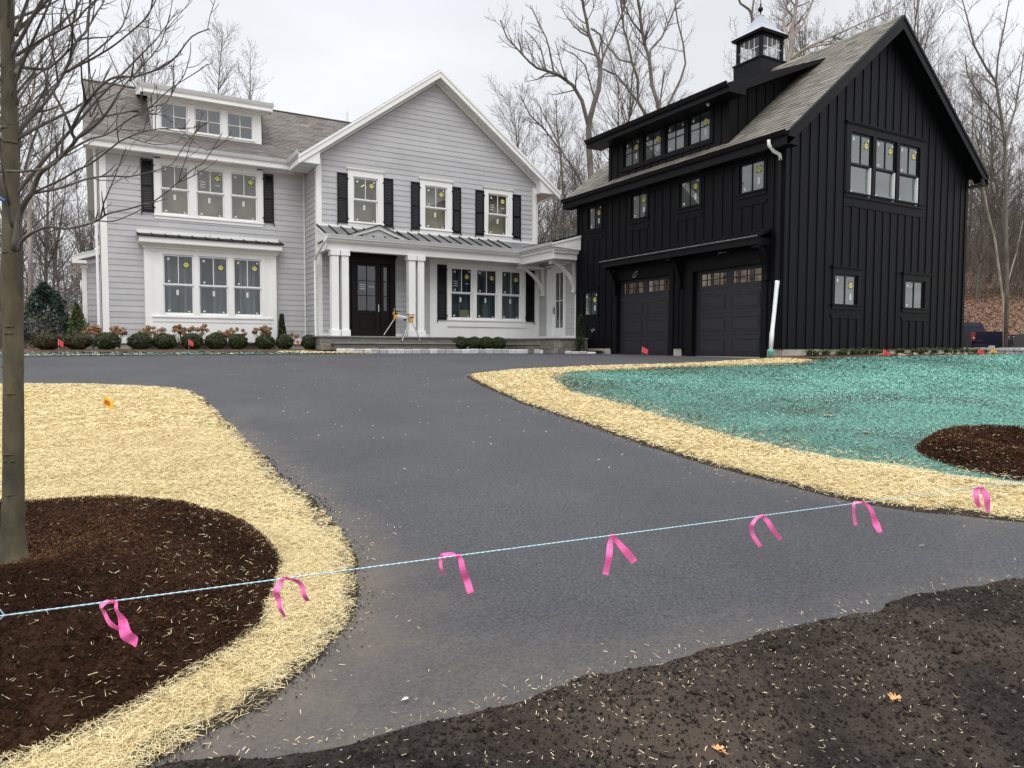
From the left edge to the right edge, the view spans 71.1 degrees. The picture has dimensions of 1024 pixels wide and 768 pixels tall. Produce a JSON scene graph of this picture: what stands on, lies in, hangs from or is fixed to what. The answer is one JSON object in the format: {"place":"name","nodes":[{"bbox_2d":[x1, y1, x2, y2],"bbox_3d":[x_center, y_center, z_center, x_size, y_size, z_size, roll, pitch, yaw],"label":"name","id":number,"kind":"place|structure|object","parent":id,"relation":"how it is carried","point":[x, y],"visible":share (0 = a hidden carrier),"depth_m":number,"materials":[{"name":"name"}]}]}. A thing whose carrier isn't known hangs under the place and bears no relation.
{"place":"outdoors","nodes":[
{"label":"outdoors","id":0,"kind":"place"},
{"bbox_2d":[0,353,1023,767],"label":"driveway","id":1,"kind":"structure","parent":0,"point":[524,623],"depth_m":4.52,"materials":[{"name":"asphalt"}]},
{"bbox_2d":[0,353,325,355],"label":"hydroseeded strip","id":2,"kind":"object","parent":1,"relation":"on","point":[145,354],"visible":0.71,"depth_m":19.00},
{"bbox_2d":[0,351,330,355],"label":"hydroseed fibre","id":3,"kind":"object","parent":2,"relation":"on","point":[133,353],"visible":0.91,"depth_m":19.24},
{"bbox_2d":[336,348,596,353],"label":"cobble kerb","id":4,"kind":"structure","parent":1,"relation":"on","point":[377,350],"depth_m":23.95,"materials":[{"name":"stone"}]},
{"bbox_2d":[0,357,1023,767],"bbox_3d":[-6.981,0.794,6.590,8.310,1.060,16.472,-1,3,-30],"label":"straw mulch","id":5,"kind":"object","parent":1,"relation":"on","point":[239,710],"visible":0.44,"depth_m":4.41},
{"bbox_2d":[0,498,282,767],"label":"mulch mound","id":6,"kind":"object","parent":5,"relation":"on","point":[26,731],"visible":0.48,"depth_m":2.90,"materials":[{"name":"soil"}]},
{"bbox_2d":[0,0,233,565],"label":"young maple","id":7,"kind":"object","parent":6,"relation":"on","point":[13,542],"visible":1,"depth_m":3.89,"materials":[{"name":"brown plant"}]},
{"bbox_2d":[0,424,1023,767],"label":"bark shreds","id":8,"kind":"object","parent":5,"relation":"on","point":[52,558],"visible":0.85,"depth_m":3.39,"materials":[{"name":"wood"}]},
{"bbox_2d":[467,359,1023,521],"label":"straw mulch","id":9,"kind":"object","parent":1,"relation":"on","point":[1010,503],"visible":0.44,"depth_m":6.29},
{"bbox_2d":[0,481,1023,618],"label":"marking string","id":10,"kind":"object","parent":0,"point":[3,615],"visible":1,"depth_m":2.44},
{"bbox_2d":[99,600,137,646],"bbox_3d":[-1.127,0.686,2.055,0.106,0.137,0.019,0,3,0],"label":"flagging tape","id":11,"kind":"object","parent":10,"relation":"hanging from","point":[126,634],"visible":1,"depth_m":2.05,"materials":[{"name":"plastic"}]},
{"bbox_2d":[273,577,309,616],"bbox_3d":[-0.696,0.674,2.261,0.116,0.132,0.019,0,3,0],"label":"flagging tape","id":12,"kind":"object","parent":10,"relation":"hanging from","point":[276,589],"visible":1,"depth_m":2.26,"materials":[{"name":"plastic"}]},
{"bbox_2d":[439,552,473,593],"bbox_3d":[-0.195,0.663,2.517,0.125,0.147,0.018,0,3,-1],"label":"flagging tape","id":13,"kind":"object","parent":10,"relation":"hanging from","point":[466,580],"visible":1,"depth_m":2.52,"materials":[{"name":"plastic"}]},
{"bbox_2d":[603,534,636,574],"bbox_3d":[0.422,0.668,2.800,0.135,0.163,0.017,0,3,-1],"label":"flagging tape","id":14,"kind":"object","parent":10,"relation":"hanging from","point":[627,553],"visible":1,"depth_m":2.80,"materials":[{"name":"plastic"}]},
{"bbox_2d":[749,515,781,546],"bbox_3d":[1.112,0.644,3.138,0.148,0.144,0.018,0,3,-1],"label":"flagging tape","id":15,"kind":"object","parent":10,"relation":"hanging from","point":[770,526],"visible":1,"depth_m":3.14,"materials":[{"name":"plastic"}]},
{"bbox_2d":[852,501,881,532],"bbox_3d":[1.688,0.634,3.411,0.144,0.152,0.018,0,3,0],"label":"flagging tape","id":16,"kind":"object","parent":10,"relation":"hanging from","point":[876,524],"visible":1,"depth_m":3.41,"materials":[{"name":"plastic"}]},
{"bbox_2d":[973,486,990,512],"bbox_3d":[2.494,0.614,3.807,0.096,0.145,0.016,0,3,0],"label":"flagging tape","id":17,"kind":"object","parent":10,"relation":"hanging from","point":[985,495],"visible":1,"depth_m":3.80,"materials":[{"name":"plastic"}]},
{"bbox_2d":[0,0,1023,327],"label":"sky","id":18,"kind":"structure","parent":0,"point":[329,59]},
{"bbox_2d":[25,243,1023,367],"bbox_3d":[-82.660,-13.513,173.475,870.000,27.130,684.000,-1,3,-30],"label":"ground","id":19,"kind":"structure","parent":0,"point":[995,318],"depth_m":58.10,"materials":[{"name":"brown plant"}]},
{"bbox_2d":[0,34,69,261],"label":"woodland tree","id":20,"kind":"object","parent":19,"relation":"on","point":[21,146],"visible":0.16,"depth_m":38.28,"materials":[{"name":"plant"}]},
{"bbox_2d":[20,161,50,286],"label":"woodland tree","id":21,"kind":"object","parent":19,"relation":"on","point":[39,266],"visible":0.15,"depth_m":59.28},
{"bbox_2d":[0,212,93,348],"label":"undergrowth","id":22,"kind":"object","parent":19,"relation":"on","point":[72,300],"visible":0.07,"depth_m":36.00,"materials":[{"name":"plant"}]},
{"bbox_2d":[17,32,85,348],"bbox_3d":[-19.683,-8.009,29.922,3.797,13.612,2.931,-1,3,-30],"label":"bare tree","id":23,"kind":"object","parent":19,"relation":"on","point":[30,254],"visible":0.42,"depth_m":29.95,"materials":[{"name":"brown plant"}]},
{"bbox_2d":[24,282,79,347],"bbox_3d":[-15.419,-2.252,23.590,2.192,2.214,2.111,-1,3,-30],"label":"holly tree","id":24,"kind":"object","parent":19,"relation":"on","point":[49,293],"visible":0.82,"depth_m":23.36,"materials":[{"name":"green plant"}]},
{"bbox_2d":[20,105,84,346],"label":"woodland tree","id":25,"kind":"object","parent":19,"relation":"on","point":[57,170],"visible":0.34,"depth_m":55.30,"materials":[{"name":"plant"}]},
{"bbox_2d":[0,0,107,348],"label":"woodland tree","id":26,"kind":"object","parent":19,"relation":"on","point":[50,72],"visible":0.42,"depth_m":32.76,"materials":[{"name":"plant"}]},
{"bbox_2d":[20,91,87,283],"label":"woodland tree","id":27,"kind":"object","parent":19,"relation":"on","point":[45,242],"visible":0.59,"depth_m":49.00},
{"bbox_2d":[22,165,93,327],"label":"woodland tree","id":28,"kind":"object","parent":19,"relation":"on","point":[56,256],"visible":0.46,"depth_m":50.39,"materials":[{"name":"plant"}]},
{"bbox_2d":[50,137,98,293],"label":"woodland tree","id":29,"kind":"object","parent":19,"relation":"on","point":[71,206],"visible":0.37,"depth_m":55.65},
{"bbox_2d":[62,302,91,346],"bbox_3d":[-14.201,-1.908,23.332,0.934,1.562,1.021,0,3,-1],"label":"conifer","id":30,"kind":"object","parent":19,"relation":"on","point":[76,308],"visible":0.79,"depth_m":23.28,"materials":[{"name":"green plant"}]},
{"bbox_2d":[105,1,190,87],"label":"woodland tree","id":31,"kind":"object","parent":19,"relation":"on","point":[139,52],"visible":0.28,"depth_m":38.68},
{"bbox_2d":[114,37,182,86],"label":"woodland tree","id":32,"kind":"object","parent":19,"relation":"on","point":[167,82],"visible":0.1,"depth_m":48.19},
{"bbox_2d":[0,349,333,353],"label":"planting bed","id":33,"kind":"object","parent":19,"relation":"on","point":[159,350],"visible":0.6,"depth_m":20.68,"materials":[{"name":"soil"}]},
{"bbox_2d":[31,331,62,349],"bbox_3d":[-12.956,-1.194,19.979,0.750,0.555,0.777,-1,3,-30],"label":"boxwood shrub","id":34,"kind":"object","parent":33,"relation":"on","point":[45,340],"visible":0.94,"depth_m":19.78,"materials":[{"name":"green plant"}]},
{"bbox_2d":[63,332,92,349],"bbox_3d":[-12.397,-1.215,20.481,0.795,0.524,0.779,-1,3,-30],"label":"boxwood shrub","id":35,"kind":"object","parent":33,"relation":"on","point":[79,341],"visible":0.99,"depth_m":20.28,"materials":[{"name":"green plant"}]},
{"bbox_2d":[92,332,120,349],"bbox_3d":[-11.692,-1.237,20.695,0.759,0.543,0.753,-1,3,-30],"label":"boxwood shrub","id":36,"kind":"object","parent":33,"relation":"on","point":[104,340],"visible":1,"depth_m":20.52,"materials":[{"name":"green plant"}]},
{"bbox_2d":[126,332,153,348],"bbox_3d":[-11.017,-1.264,21.234,0.768,0.547,0.758,-1,3,-30],"label":"boxwood shrub","id":37,"kind":"object","parent":33,"relation":"on","point":[140,342],"visible":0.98,"depth_m":21.05,"materials":[{"name":"green plant"}]},
{"bbox_2d":[153,333,176,348],"bbox_3d":[-10.494,-1.284,21.622,0.714,0.537,0.725,-1,3,-30],"label":"boxwood shrub","id":38,"kind":"object","parent":33,"relation":"on","point":[160,340],"visible":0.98,"depth_m":21.45,"materials":[{"name":"green plant"}]},
{"bbox_2d":[180,333,203,348],"bbox_3d":[-9.780,-1.300,21.911,0.681,0.550,0.700,-1,3,-30],"label":"boxwood shrub","id":39,"kind":"object","parent":33,"relation":"on","point":[196,339],"visible":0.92,"depth_m":21.74,"materials":[{"name":"green plant"}]},
{"bbox_2d":[204,332,227,348],"bbox_3d":[-9.255,-1.336,22.401,0.717,0.585,0.699,-1,3,-30],"label":"boxwood shrub","id":40,"kind":"object","parent":33,"relation":"on","point":[215,340],"visible":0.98,"depth_m":22.21,"materials":[{"name":"green plant"}]},
{"bbox_2d":[228,333,248,348],"bbox_3d":[-8.643,-1.335,22.627,0.635,0.546,0.627,-1,3,-30],"label":"boxwood shrub","id":41,"kind":"object","parent":33,"relation":"on","point":[238,341],"visible":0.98,"depth_m":22.46,"materials":[{"name":"green plant"}]},
{"bbox_2d":[254,334,275,348],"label":"boxwood shrub","id":42,"kind":"object","parent":33,"relation":"on","point":[261,343],"visible":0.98,"depth_m":22.97,"materials":[{"name":"green plant"}]},
{"bbox_2d":[276,333,293,348],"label":"boxwood shrub","id":43,"kind":"object","parent":33,"relation":"on","point":[284,341],"visible":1,"depth_m":23.17,"materials":[{"name":"green plant"}]},
{"bbox_2d":[197,14,240,97],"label":"bare tree","id":44,"kind":"object","parent":19,"relation":"on","point":[220,63],"visible":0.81,"depth_m":47.04,"materials":[{"name":"plant"}]},
{"bbox_2d":[230,38,275,105],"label":"bare tree","id":45,"kind":"object","parent":19,"relation":"on","point":[253,84],"visible":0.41,"depth_m":50.12,"materials":[{"name":"plant"}]},
{"bbox_2d":[72,69,580,353],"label":"grey house","id":46,"kind":"structure","parent":19,"relation":"on","point":[268,216],"depth_m":24.77,"materials":[{"name":"wood"}]},
{"bbox_2d":[158,100,254,141],"bbox_3d":[-10.361,-8.829,24.337,3.020,0.910,0.631,-1,3,-30],"label":"dormer window","id":47,"kind":"structure","parent":46,"relation":"in","point":[224,121],"depth_m":24.31,"materials":[{"name":"white plastic"}]},
{"bbox_2d":[153,157,263,227],"bbox_3d":[-10.132,-6.368,23.983,3.465,2.032,0.676,-1,3,-30],"label":"window","id":48,"kind":"structure","parent":46,"relation":"in","point":[218,194],"depth_m":23.99,"materials":[{"name":"glass"}]},
{"bbox_2d":[159,252,265,317],"bbox_3d":[-9.925,-3.242,23.819,3.250,2.035,0.411,-1,3,-30],"label":"bay window","id":49,"kind":"structure","parent":46,"relation":"in","point":[197,285],"depth_m":23.87,"materials":[{"name":"glass"}]},
{"bbox_2d":[346,167,384,226],"bbox_3d":[-5.219,-6.438,25.086,1.365,1.952,0.776,-1,3,-30],"label":"window","id":50,"kind":"structure","parent":46,"relation":"in","point":[366,204],"depth_m":25.04,"materials":[{"name":"white plastic"}]},
{"bbox_2d":[339,252,396,335],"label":"front door","id":51,"kind":"structure","parent":46,"relation":"in","point":[372,295],"depth_m":25.22,"materials":[{"name":"black wood"}]},
{"bbox_2d":[418,177,453,234],"bbox_3d":[-2.827,-6.473,26.231,1.375,1.942,0.376,-1,3,-30],"label":"window","id":52,"kind":"structure","parent":46,"relation":"in","point":[435,194],"depth_m":26.32,"materials":[{"name":"white plastic"}]},
{"bbox_2d":[446,263,525,324],"bbox_3d":[-1.068,-3.398,27.439,3.440,2.210,0.676,-1,3,-30],"label":"porch window","id":53,"kind":"structure","parent":46,"relation":"in","point":[491,294],"depth_m":27.47,"materials":[{"name":"glass"}]},
{"bbox_2d":[483,186,513,239],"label":"window","id":54,"kind":"structure","parent":46,"relation":"in","point":[497,201],"depth_m":27.63,"materials":[{"name":"white plastic"}]},
{"bbox_2d":[546,264,565,337],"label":"side door","id":55,"kind":"structure","parent":46,"relation":"in","point":[555,323],"depth_m":27.45,"materials":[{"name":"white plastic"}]},
{"bbox_2d":[313,336,458,351],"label":"stone steps","id":56,"kind":"structure","parent":19,"relation":"on","point":[328,343],"depth_m":23.79,"materials":[{"name":"stone"}]},
{"bbox_2d":[487,82,548,232],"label":"woodland tree","id":57,"kind":"object","parent":19,"relation":"on","point":[499,108],"visible":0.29,"depth_m":50.66,"materials":[{"name":"plant"}]},
{"bbox_2d":[491,338,588,353],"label":"stone steps","id":58,"kind":"structure","parent":19,"relation":"on","point":[554,345],"depth_m":24.84,"materials":[{"name":"stone"}]},
{"bbox_2d":[486,72,596,243],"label":"woodland tree","id":59,"kind":"object","parent":19,"relation":"on","point":[517,143],"visible":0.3,"depth_m":45.29,"materials":[{"name":"plant"}]},
{"bbox_2d":[516,86,572,236],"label":"bare tree","id":60,"kind":"object","parent":19,"relation":"on","point":[544,129],"visible":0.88,"depth_m":49.95,"materials":[{"name":"plant"}]},
{"bbox_2d":[484,0,634,177],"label":"bare tree","id":61,"kind":"object","parent":19,"relation":"on","point":[588,118],"visible":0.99,"depth_m":41.85,"materials":[{"name":"plant"}]},
{"bbox_2d":[533,115,589,268],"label":"undergrowth","id":62,"kind":"object","parent":19,"relation":"on","point":[558,235],"depth_m":41.12,"materials":[{"name":"plant"}]},
{"bbox_2d":[530,88,596,246],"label":"woodland tree","id":63,"kind":"object","parent":19,"relation":"on","point":[559,184],"visible":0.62,"depth_m":42.96,"materials":[{"name":"plant"}]},
{"bbox_2d":[516,3,663,182],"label":"woodland tree","id":64,"kind":"object","parent":19,"relation":"on","point":[630,108],"visible":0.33,"depth_m":52.23,"materials":[{"name":"plant"}]},
{"bbox_2d":[578,36,645,169],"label":"woodland tree","id":65,"kind":"object","parent":19,"relation":"on","point":[593,127],"visible":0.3,"depth_m":70.89,"materials":[{"name":"plant"}]},
{"bbox_2d":[594,0,646,114],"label":"bare tree","id":66,"kind":"object","parent":19,"relation":"on","point":[636,76],"visible":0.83,"depth_m":45.95,"materials":[{"name":"plant"}]},
{"bbox_2d":[567,33,693,173],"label":"woodland tree","id":67,"kind":"object","parent":19,"relation":"on","point":[661,95],"visible":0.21,"depth_m":47.24,"materials":[{"name":"plant"}]},
{"bbox_2d":[620,0,691,108],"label":"bare tree","id":68,"kind":"object","parent":19,"relation":"on","point":[648,54],"visible":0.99,"depth_m":39.92,"materials":[{"name":"plant"}]},
{"bbox_2d":[640,0,693,104],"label":"bare tree","id":69,"kind":"object","parent":19,"relation":"on","point":[679,81],"visible":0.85,"depth_m":39.96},
{"bbox_2d":[560,0,988,358],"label":"black garage","id":70,"kind":"structure","parent":19,"relation":"on","point":[760,205],"depth_m":20.00,"materials":[{"name":"wood"}]},
{"bbox_2d":[580,286,599,318],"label":"small window","id":71,"kind":"structure","parent":70,"relation":"in","point":[589,295],"depth_m":25.17,"materials":[{"name":"black glass"}]},
{"bbox_2d":[585,204,602,234],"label":"small window","id":72,"kind":"structure","parent":70,"relation":"in","point":[594,216],"depth_m":24.86,"materials":[{"name":"black glass"}]},
{"bbox_2d":[627,192,648,224],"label":"small window","id":73,"kind":"structure","parent":70,"relation":"in","point":[638,204],"depth_m":22.83,"materials":[{"name":"black glass"}]},
{"bbox_2d":[612,262,706,355],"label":"garage door","id":74,"kind":"structure","parent":70,"relation":"in","point":[643,305],"depth_m":22.63,"materials":[{"name":"paint"}]},
{"bbox_2d":[621,107,713,170],"bbox_3d":[4.790,-7.293,21.582,0.631,0.980,4.020,-1,3,-30],"label":"dormer window","id":75,"kind":"structure","parent":70,"relation":"in","point":[696,129],"depth_m":21.60,"materials":[{"name":"black glass"}]},
{"bbox_2d":[675,177,701,213],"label":"small window","id":76,"kind":"structure","parent":70,"relation":"in","point":[689,193],"depth_m":20.95,"materials":[{"name":"black glass"}]},
{"bbox_2d":[686,250,767,357],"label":"garage door","id":77,"kind":"structure","parent":70,"relation":"in","point":[732,309],"depth_m":19.65,"materials":[{"name":"paint"}]},
{"bbox_2d":[734,158,766,199],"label":"small window","id":78,"kind":"structure","parent":70,"relation":"in","point":[751,178],"depth_m":18.99,"materials":[{"name":"black glass"}]},
{"bbox_2d":[831,265,863,309],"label":"window","id":79,"kind":"structure","parent":70,"relation":"in","point":[846,280],"depth_m":19.33,"materials":[{"name":"black glass"}]},
{"bbox_2d":[845,120,927,209],"bbox_3d":[10.132,-5.988,20.051,3.640,1.962,0.876,-1,3,-30],"label":"window","id":80,"kind":"structure","parent":70,"relation":"in","point":[883,165],"depth_m":20.25,"materials":[{"name":"glass"}]},
{"bbox_2d":[901,272,931,312],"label":"window","id":81,"kind":"structure","parent":70,"relation":"in","point":[915,286],"depth_m":20.89,"materials":[{"name":"black glass"}]},
{"bbox_2d":[748,0,808,60],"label":"woodland tree","id":82,"kind":"object","parent":19,"relation":"on","point":[781,27],"visible":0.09,"depth_m":48.35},
{"bbox_2d":[761,0,841,55],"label":"woodland tree","id":83,"kind":"object","parent":19,"relation":"on","point":[802,38],"visible":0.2,"depth_m":59.42,"materials":[{"name":"plant"}]},
{"bbox_2d":[771,0,905,61],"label":"bare tree","id":84,"kind":"object","parent":19,"relation":"on","point":[789,56],"visible":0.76,"depth_m":37.94,"materials":[{"name":"grey plant"}]},
{"bbox_2d":[881,0,963,97],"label":"woodland tree","id":85,"kind":"object","parent":19,"relation":"on","point":[928,28],"visible":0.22,"depth_m":75.32,"materials":[{"name":"plant"}]},
{"bbox_2d":[877,0,980,130],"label":"woodland tree","id":86,"kind":"object","parent":19,"relation":"on","point":[916,24],"visible":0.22,"depth_m":47.75,"materials":[{"name":"plant"}]},
{"bbox_2d":[922,26,981,209],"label":"woodland tree","id":87,"kind":"object","parent":19,"relation":"on","point":[939,70],"visible":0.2,"depth_m":61.95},
{"bbox_2d":[940,66,982,236],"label":"woodland tree","id":88,"kind":"object","parent":19,"relation":"on","point":[961,97],"visible":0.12,"depth_m":84.21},
{"bbox_2d":[930,322,1009,350],"bbox_3d":[25.704,-2.566,40.948,1.930,1.930,5.731,0,3,4],"label":"pickup truck","id":89,"kind":"object","parent":19,"relation":"on","point":[976,334],"visible":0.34,"depth_m":38.26,"materials":[{"name":"blue metal"}]},
{"bbox_2d":[954,53,1002,199],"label":"woodland tree","id":90,"kind":"object","parent":19,"relation":"on","point":[975,111],"visible":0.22,"depth_m":84.86,"materials":[{"name":"plant"}]},
{"bbox_2d":[945,0,1023,347],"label":"bare tree","id":91,"kind":"object","parent":19,"relation":"on","point":[1004,135],"visible":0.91,"depth_m":33.95,"materials":[{"name":"plant"}]},
{"bbox_2d":[954,46,1022,296],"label":"woodland tree","id":92,"kind":"object","parent":19,"relation":"on","point":[981,189],"visible":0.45,"depth_m":62.67,"materials":[{"name":"plant"}]},
{"bbox_2d":[953,68,1023,282],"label":"woodland tree","id":93,"kind":"object","parent":19,"relation":"on","point":[998,187],"visible":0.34,"depth_m":67.08,"materials":[{"name":"plant"}]},
{"bbox_2d":[963,347,1023,353],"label":"stone wall","id":94,"kind":"structure","parent":19,"relation":"on","point":[1016,350],"depth_m":29.85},
{"bbox_2d":[964,287,1023,334],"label":"fallen leaves","id":95,"kind":"object","parent":19,"relation":"on","point":[987,306],"visible":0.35,"depth_m":57.03,"materials":[{"name":"brown plant"}]},
{"bbox_2d":[964,93,1023,254],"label":"woodland tree","id":96,"kind":"object","parent":19,"relation":"on","point":[979,195],"visible":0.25,"depth_m":66.12,"materials":[{"name":"plant"}]},
{"bbox_2d":[965,166,1023,299],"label":"undergrowth","id":97,"kind":"object","parent":19,"relation":"on","point":[971,257],"visible":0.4,"depth_m":64.32,"materials":[{"name":"plant"}]},
{"bbox_2d":[968,168,1020,301],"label":"woodland tree","id":98,"kind":"object","parent":19,"relation":"on","point":[980,256],"visible":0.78,"depth_m":59.25,"materials":[{"name":"plant"}]},
{"bbox_2d":[969,115,1023,346],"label":"bare tree","id":99,"kind":"object","parent":19,"relation":"on","point":[999,273],"visible":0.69,"depth_m":35.97,"materials":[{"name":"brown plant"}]},
{"bbox_2d":[970,118,1023,293],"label":"woodland tree","id":100,"kind":"object","parent":19,"relation":"on","point":[1013,209],"visible":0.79,"depth_m":59.51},
{"bbox_2d":[988,126,1023,295],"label":"woodland tree","id":101,"kind":"object","parent":19,"relation":"on","point":[1018,233],"visible":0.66,"depth_m":62.17,"materials":[{"name":"plant"}]},
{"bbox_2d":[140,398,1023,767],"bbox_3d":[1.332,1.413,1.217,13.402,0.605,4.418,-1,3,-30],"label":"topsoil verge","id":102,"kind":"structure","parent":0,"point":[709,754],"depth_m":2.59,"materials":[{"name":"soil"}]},
{"bbox_2d":[0,350,1023,767],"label":"scattered straw","id":103,"kind":"object","parent":102,"relation":"on","point":[394,526],"visible":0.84,"depth_m":3.65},
{"bbox_2d":[554,354,1023,484],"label":"hydroseeded lawn","id":104,"kind":"structure","parent":0,"point":[798,433],"depth_m":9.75,"materials":[{"name":"plant"}]},
{"bbox_2d":[769,353,1012,357],"bbox_3d":[11.128,-0.799,19.983,10.773,0.112,1.728,-1,3,-30],"label":"foundation bed","id":105,"kind":"object","parent":104,"relation":"on","point":[836,355],"visible":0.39,"depth_m":18.14,"materials":[{"name":"soil"}]},
{"bbox_2d":[872,352,1008,355],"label":"fallen leaves","id":106,"kind":"object","parent":105,"relation":"on","point":[923,353],"visible":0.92,"depth_m":19.67,"materials":[{"name":"brown plant"}]},
{"bbox_2d":[917,427,1023,480],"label":"mulch mound","id":107,"kind":"object","parent":104,"relation":"on","point":[976,465],"visible":0.55,"depth_m":6.33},
{"bbox_2d":[1008,334,1023,347],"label":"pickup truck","id":108,"kind":"object","parent":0,"point":[1015,340],"visible":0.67,"depth_m":35.12,"materials":[{"name":"grey metal"}]},
{"label":"shrub bed","id":109,"kind":"structure","parent":0,"visible":0},
{"bbox_2d":[576,314,584,349],"bbox_3d":[2.356,-1.725,24.484,0.323,1.370,0.318,-1,3,-30],"label":"upright evergreen","id":110,"kind":"object","parent":109,"relation":"on","point":[580,331],"visible":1,"depth_m":24.42,"materials":[{"name":"green plant"}]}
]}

